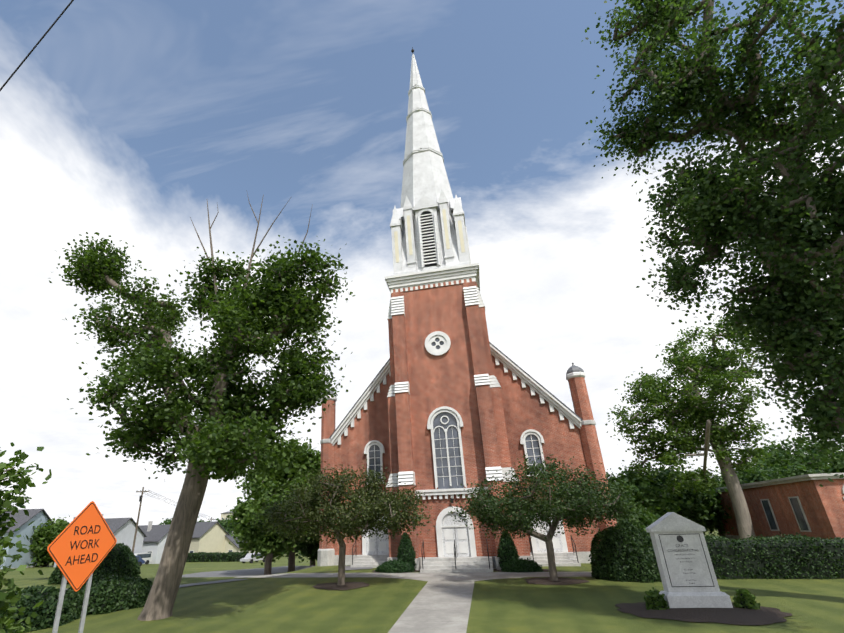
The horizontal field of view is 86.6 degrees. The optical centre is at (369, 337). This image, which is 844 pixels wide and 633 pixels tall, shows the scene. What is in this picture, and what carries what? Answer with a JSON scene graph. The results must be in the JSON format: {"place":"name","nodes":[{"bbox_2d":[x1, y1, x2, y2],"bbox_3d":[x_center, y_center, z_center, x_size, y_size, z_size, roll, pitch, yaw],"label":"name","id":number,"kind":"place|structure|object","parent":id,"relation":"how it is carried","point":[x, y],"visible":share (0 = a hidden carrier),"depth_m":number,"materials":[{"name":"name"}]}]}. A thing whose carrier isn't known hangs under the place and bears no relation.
{"place":"outdoors","nodes":[
{"label":"outdoors","id":0,"kind":"place"},
{"bbox_2d":[0,0,73,90],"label":"overhead wire","id":1,"kind":"object","parent":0,"point":[35,46],"visible":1,"depth_m":8.52,"materials":[{"name":"black"}]},
{"bbox_2d":[65,566,372,589],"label":"side street","id":2,"kind":"structure","parent":0,"point":[250,572],"depth_m":40.47,"materials":[{"name":"grey asphalt"}]},
{"bbox_2d":[224,475,307,574],"bbox_3d":[-9.065,16.844,40.081,7.796,8.920,8.043,-7,-24,12],"label":"tree","id":3,"kind":"object","parent":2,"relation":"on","point":[244,532],"depth_m":38.75,"materials":[{"name":"green plant"}]},
{"bbox_2d":[235,431,320,571],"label":"tree","id":4,"kind":"object","parent":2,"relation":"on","point":[252,486],"depth_m":42.85,"materials":[{"name":"green plant"}]},
{"bbox_2d":[0,530,843,632],"bbox_3d":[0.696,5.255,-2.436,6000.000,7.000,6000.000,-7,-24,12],"label":"ground","id":5,"kind":"structure","parent":0,"point":[303,605],"depth_m":14.79,"materials":[{"name":"green plant"}]},
{"bbox_2d":[0,442,51,632],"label":"bush","id":6,"kind":"object","parent":5,"relation":"on","point":[14,475],"depth_m":9.22,"materials":[{"name":"green plant"}]},
{"bbox_2d":[0,508,53,568],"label":"blue house","id":7,"kind":"structure","parent":5,"relation":"on","point":[36,516],"depth_m":68.82,"materials":[{"name":"blue paint"}]},
{"bbox_2d":[0,584,89,632],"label":"hedge","id":8,"kind":"object","parent":5,"relation":"on","point":[72,614],"depth_m":14.11,"materials":[{"name":"green plant"}]},
{"bbox_2d":[28,516,71,566],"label":"tree","id":9,"kind":"object","parent":5,"relation":"on","point":[44,538],"depth_m":69.93,"materials":[{"name":"green plant"}]},
{"bbox_2d":[47,501,116,632],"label":"road work sign","id":10,"kind":"object","parent":5,"relation":"on","point":[76,575],"visible":1,"depth_m":8.91,"materials":[{"name":"orange metal"}]},
{"bbox_2d":[65,553,97,565],"bbox_3d":[-5.780,4.465,8.938,0.002,0.184,0.765,-7,-24,13],"label":"sign text","id":11,"kind":"object","parent":10,"relation":"attached to","point":[74,559],"visible":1,"depth_m":8.91,"materials":[{"name":"black paint"}]},
{"bbox_2d":[70,539,98,549],"bbox_3d":[-5.789,4.213,9.040,0.002,0.184,0.739,-7,-24,13],"label":"sign text","id":12,"kind":"object","parent":10,"relation":"attached to","point":[86,545],"visible":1,"depth_m":9.01,"materials":[{"name":"black paint"}]},
{"bbox_2d":[74,525,100,534],"bbox_3d":[-5.797,3.964,9.138,0.002,0.180,0.642,-7,-24,13],"label":"sign lettering","id":13,"kind":"object","parent":10,"relation":"attached to","point":[86,530],"depth_m":9.11,"materials":[{"name":"black paint"}]},
{"bbox_2d":[47,543,140,584],"bbox_3d":[-15.611,13.601,25.513,3.484,3.522,5.564,-7,-24,12],"label":"tall hedge","id":14,"kind":"object","parent":5,"relation":"on","point":[126,553],"depth_m":25.27,"materials":[{"name":"green plant"}]},
{"bbox_2d":[53,514,146,566],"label":"grey house","id":15,"kind":"structure","parent":5,"relation":"on","point":[122,530],"depth_m":72.49,"materials":[{"name":"grey paint"}]},
{"bbox_2d":[66,574,152,614],"bbox_3d":[-9.960,10.102,16.916,3.636,1.918,4.085,-7,-24,12],"label":"hedge","id":16,"kind":"object","parent":5,"relation":"on","point":[144,585],"depth_m":16.21,"materials":[{"name":"green plant"}]},
{"bbox_2d":[135,556,144,565],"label":"blue car","id":17,"kind":"object","parent":5,"relation":"on","point":[140,560],"visible":0.23,"depth_m":63.03,"materials":[{"name":"blue paint"}]},
{"bbox_2d":[132,487,148,552],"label":"utility pole","id":18,"kind":"object","parent":5,"relation":"on","point":[140,501],"visible":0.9,"depth_m":63.07,"materials":[{"name":"brown wood"}]},
{"bbox_2d":[134,553,151,563],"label":"van","id":19,"kind":"object","parent":5,"relation":"on","point":[146,558],"visible":0.27,"depth_m":72.20,"materials":[{"name":"white paint"}]},
{"bbox_2d":[138,521,170,563],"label":"white house","id":20,"kind":"structure","parent":5,"relation":"on","point":[154,540],"depth_m":79.18,"materials":[{"name":"white paint"}]},
{"bbox_2d":[159,516,209,524],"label":"tree","id":21,"kind":"object","parent":5,"relation":"on","point":[167,521],"depth_m":157.75,"materials":[{"name":"green plant"}]},
{"bbox_2d":[49,194,354,620],"bbox_3d":[-8.174,1.405,18.473,15.711,18.131,7.408,-7,-24,12],"label":"maple","id":22,"kind":"object","parent":5,"relation":"on","point":[213,448],"depth_m":16.59,"materials":[{"name":"green plant"}]},
{"bbox_2d":[188,521,230,552],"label":"cream house","id":23,"kind":"structure","parent":5,"relation":"on","point":[208,537],"depth_m":91.56,"materials":[{"name":"beige paint"}]},
{"bbox_2d":[186,551,248,561],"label":"hedge","id":24,"kind":"object","parent":5,"relation":"on","point":[237,553],"depth_m":82.69,"materials":[{"name":"green plant"}]},
{"bbox_2d":[216,518,238,534],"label":"tree","id":25,"kind":"object","parent":5,"relation":"on","point":[225,526],"visible":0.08,"depth_m":193.41,"materials":[{"name":"green plant"}]},
{"bbox_2d":[220,511,236,519],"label":"tall house","id":26,"kind":"structure","parent":5,"relation":"on","point":[224,515],"depth_m":268.44,"materials":[{"name":"beige paint"}]},
{"bbox_2d":[224,531,258,552],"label":"cream house","id":27,"kind":"structure","parent":5,"relation":"on","point":[234,547],"depth_m":93.96,"materials":[{"name":"beige paint"}]},
{"bbox_2d":[240,553,264,562],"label":"silver car","id":28,"kind":"object","parent":5,"relation":"on","point":[247,558],"visible":0.71,"depth_m":72.17,"materials":[{"name":"grey paint"}]},
{"bbox_2d":[295,531,319,565],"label":"tree","id":29,"kind":"object","parent":5,"relation":"on","point":[307,548],"depth_m":48.39,"materials":[{"name":"green plant"}]},
{"bbox_2d":[312,582,369,589],"bbox_3d":[-1.263,10.841,19.393,2.566,0.073,2.309,-7,-24,12],"label":"mulch bed","id":30,"kind":"object","parent":5,"relation":"on","point":[346,586],"visible":0.96,"depth_m":19.20,"materials":[{"name":"brown soil"}]},
{"bbox_2d":[247,459,439,584],"bbox_3d":[-1.334,8.683,20.663,9.087,5.713,7.405,-7,-24,12],"label":"tree","id":31,"kind":"object","parent":5,"relation":"on","point":[350,505],"depth_m":20.12,"materials":[{"name":"green plant"}]},
{"bbox_2d":[375,559,414,572],"bbox_3d":[1.377,12.485,23.839,2.234,1.110,1.484,-7,-24,12],"label":"bush","id":32,"kind":"object","parent":5,"relation":"on","point":[389,567],"depth_m":23.54,"materials":[{"name":"green plant"}]},
{"bbox_2d":[395,533,415,567],"bbox_3d":[2.015,11.894,24.643,1.211,2.030,1.205,-7,-24,12],"label":"shrub","id":33,"kind":"object","parent":5,"relation":"on","point":[411,547],"depth_m":24.37,"materials":[{"name":"green plant"}]},
{"bbox_2d":[234,572,591,577],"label":"cross path","id":34,"kind":"structure","parent":5,"relation":"on","point":[495,574],"depth_m":22.09,"materials":[{"name":"concrete"}]},
{"bbox_2d":[388,581,474,632],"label":"path","id":35,"kind":"structure","parent":5,"relation":"on","point":[438,607],"depth_m":14.13,"materials":[{"name":"concrete"}]},
{"bbox_2d":[382,577,522,580],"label":"sidewalk","id":36,"kind":"structure","parent":5,"relation":"on","point":[452,578],"depth_m":20.41,"materials":[{"name":"concrete"}]},
{"bbox_2d":[317,263,616,572],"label":"church","id":37,"kind":"structure","parent":5,"relation":"on","point":[451,399],"depth_m":28.57,"materials":[{"name":"brick"}]},
{"bbox_2d":[390,47,470,274],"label":"church spire","id":38,"kind":"structure","parent":37,"relation":"on","point":[428,227],"depth_m":34.68,"materials":[{"name":"white paint"}]},
{"bbox_2d":[497,533,519,567],"bbox_3d":[7.267,11.270,23.500,1.245,2.021,1.245,-7,-24,12],"label":"shrub","id":39,"kind":"object","parent":5,"relation":"on","point":[509,542],"depth_m":23.21,"materials":[{"name":"green plant"}]},
{"bbox_2d":[501,557,543,572],"bbox_3d":[7.684,11.757,22.442,2.080,1.135,1.422,-7,-24,12],"label":"yew","id":40,"kind":"object","parent":5,"relation":"on","point":[534,565],"depth_m":22.18,"materials":[{"name":"green plant"}]},
{"bbox_2d":[448,452,650,580],"bbox_3d":[7.732,8.088,19.990,8.680,5.752,7.358,-7,-24,12],"label":"tree","id":41,"kind":"object","parent":5,"relation":"on","point":[578,497],"depth_m":19.19,"materials":[{"name":"green plant"}]},
{"bbox_2d":[524,577,589,584],"bbox_3d":[7.873,10.281,18.768,2.581,0.066,2.261,-7,-24,12],"label":"mulch bed","id":42,"kind":"object","parent":5,"relation":"on","point":[559,581],"visible":0.94,"depth_m":18.48,"materials":[{"name":"brown soil"}]},
{"bbox_2d":[588,519,661,582],"bbox_3d":[11.280,10.072,19.066,3.320,4.189,2.997,-7,-24,12],"label":"hedge shrub","id":43,"kind":"object","parent":5,"relation":"on","point":[607,533],"depth_m":18.64,"materials":[{"name":"green plant"}]},
{"bbox_2d":[615,495,657,535],"bbox_3d":[19.211,15.280,35.877,7.821,5.145,7.156,-7,-24,12],"label":"tree","id":44,"kind":"object","parent":5,"relation":"on","point":[643,524],"visible":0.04,"depth_m":34.02,"materials":[{"name":"green plant"}]},
{"bbox_2d":[606,465,690,521],"bbox_3d":[23.704,16.016,41.756,10.052,7.249,9.853,-7,-24,12],"label":"tree","id":45,"kind":"object","parent":5,"relation":"on","point":[657,503],"depth_m":39.19,"materials":[{"name":"green plant"}]},
{"bbox_2d":[644,587,669,609],"bbox_3d":[8.551,7.918,13.308,0.691,0.762,0.693,-7,-24,12],"label":"shrub","id":46,"kind":"object","parent":5,"relation":"on","point":[651,596],"depth_m":13.21,"materials":[{"name":"green plant"}]},
{"bbox_2d":[606,463,733,535],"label":"tree","id":47,"kind":"object","parent":5,"relation":"on","point":[708,512],"depth_m":44.29,"materials":[{"name":"green plant"}]},
{"bbox_2d":[646,512,732,607],"bbox_3d":[9.743,6.920,13.807,1.720,2.760,0.600,-4,-23,7],"label":"church monument","id":48,"kind":"object","parent":5,"relation":"on","point":[669,530],"visible":0.98,"depth_m":13.63,"materials":[{"name":"stone"}]},
{"bbox_2d":[667,549,697,551],"bbox_3d":[9.716,6.609,13.774,0.912,0.070,0.004,-5,-23,7],"label":"monument text","id":49,"kind":"object","parent":48,"relation":"attached to","point":[681,550],"visible":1,"depth_m":13.78,"materials":[{"name":"grey"}]},
{"bbox_2d":[605,310,781,539],"bbox_3d":[30.261,8.305,40.711,15.619,20.284,12.458,-7,-24,12],"label":"tree","id":50,"kind":"object","parent":5,"relation":"on","point":[649,391],"depth_m":39.73,"materials":[{"name":"green plant"}]},
{"bbox_2d":[673,463,725,537],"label":"tree","id":51,"kind":"object","parent":5,"relation":"on","point":[720,525],"depth_m":50.48,"materials":[{"name":"green plant"}]},
{"bbox_2d":[615,602,792,624],"bbox_3d":[9.503,7.902,12.834,4.386,0.105,3.308,-7,-24,12],"label":"monument bed","id":52,"kind":"object","parent":5,"relation":"on","point":[762,615],"visible":0.77,"depth_m":12.33,"materials":[{"name":"brown soil"}]},
{"bbox_2d":[608,532,843,579],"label":"hedge","id":53,"kind":"object","parent":5,"relation":"on","point":[762,562],"depth_m":17.81,"materials":[{"name":"green plant"}]},
{"bbox_2d":[733,589,759,609],"bbox_3d":[11.004,7.873,12.945,0.683,0.986,0.684,-7,-24,12],"label":"shrub","id":54,"kind":"object","parent":5,"relation":"on","point":[748,598],"depth_m":12.94,"materials":[{"name":"green plant"}]},
{"bbox_2d":[715,455,832,487],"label":"tree","id":55,"kind":"object","parent":5,"relation":"on","point":[759,474],"depth_m":45.63,"materials":[{"name":"green plant"}]},
{"bbox_2d":[713,473,843,539],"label":"parish house","id":56,"kind":"structure","parent":5,"relation":"on","point":[807,505],"depth_m":34.43,"materials":[{"name":"brick"}]},
{"bbox_2d":[746,430,843,473],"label":"tree","id":57,"kind":"object","parent":5,"relation":"on","point":[780,455],"depth_m":59.06,"materials":[{"name":"green plant"}]},
{"bbox_2d":[0,0,843,524],"label":"sky","id":58,"kind":"structure","parent":0,"point":[128,117],"materials":[{"name":"blue"}]},
{"bbox_2d":[581,0,843,486],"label":"canopy","id":59,"kind":"object","parent":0,"point":[765,311],"depth_m":11.80,"materials":[{"name":"green plant"}]},
{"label":"utility pole","id":60,"kind":"object","parent":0,"visible":0},
{"bbox_2d":[143,490,230,523],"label":"power lines","id":61,"kind":"object","parent":60,"relation":"attached to","point":[174,504],"visible":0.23,"depth_m":79.50,"materials":[{"name":"black"}]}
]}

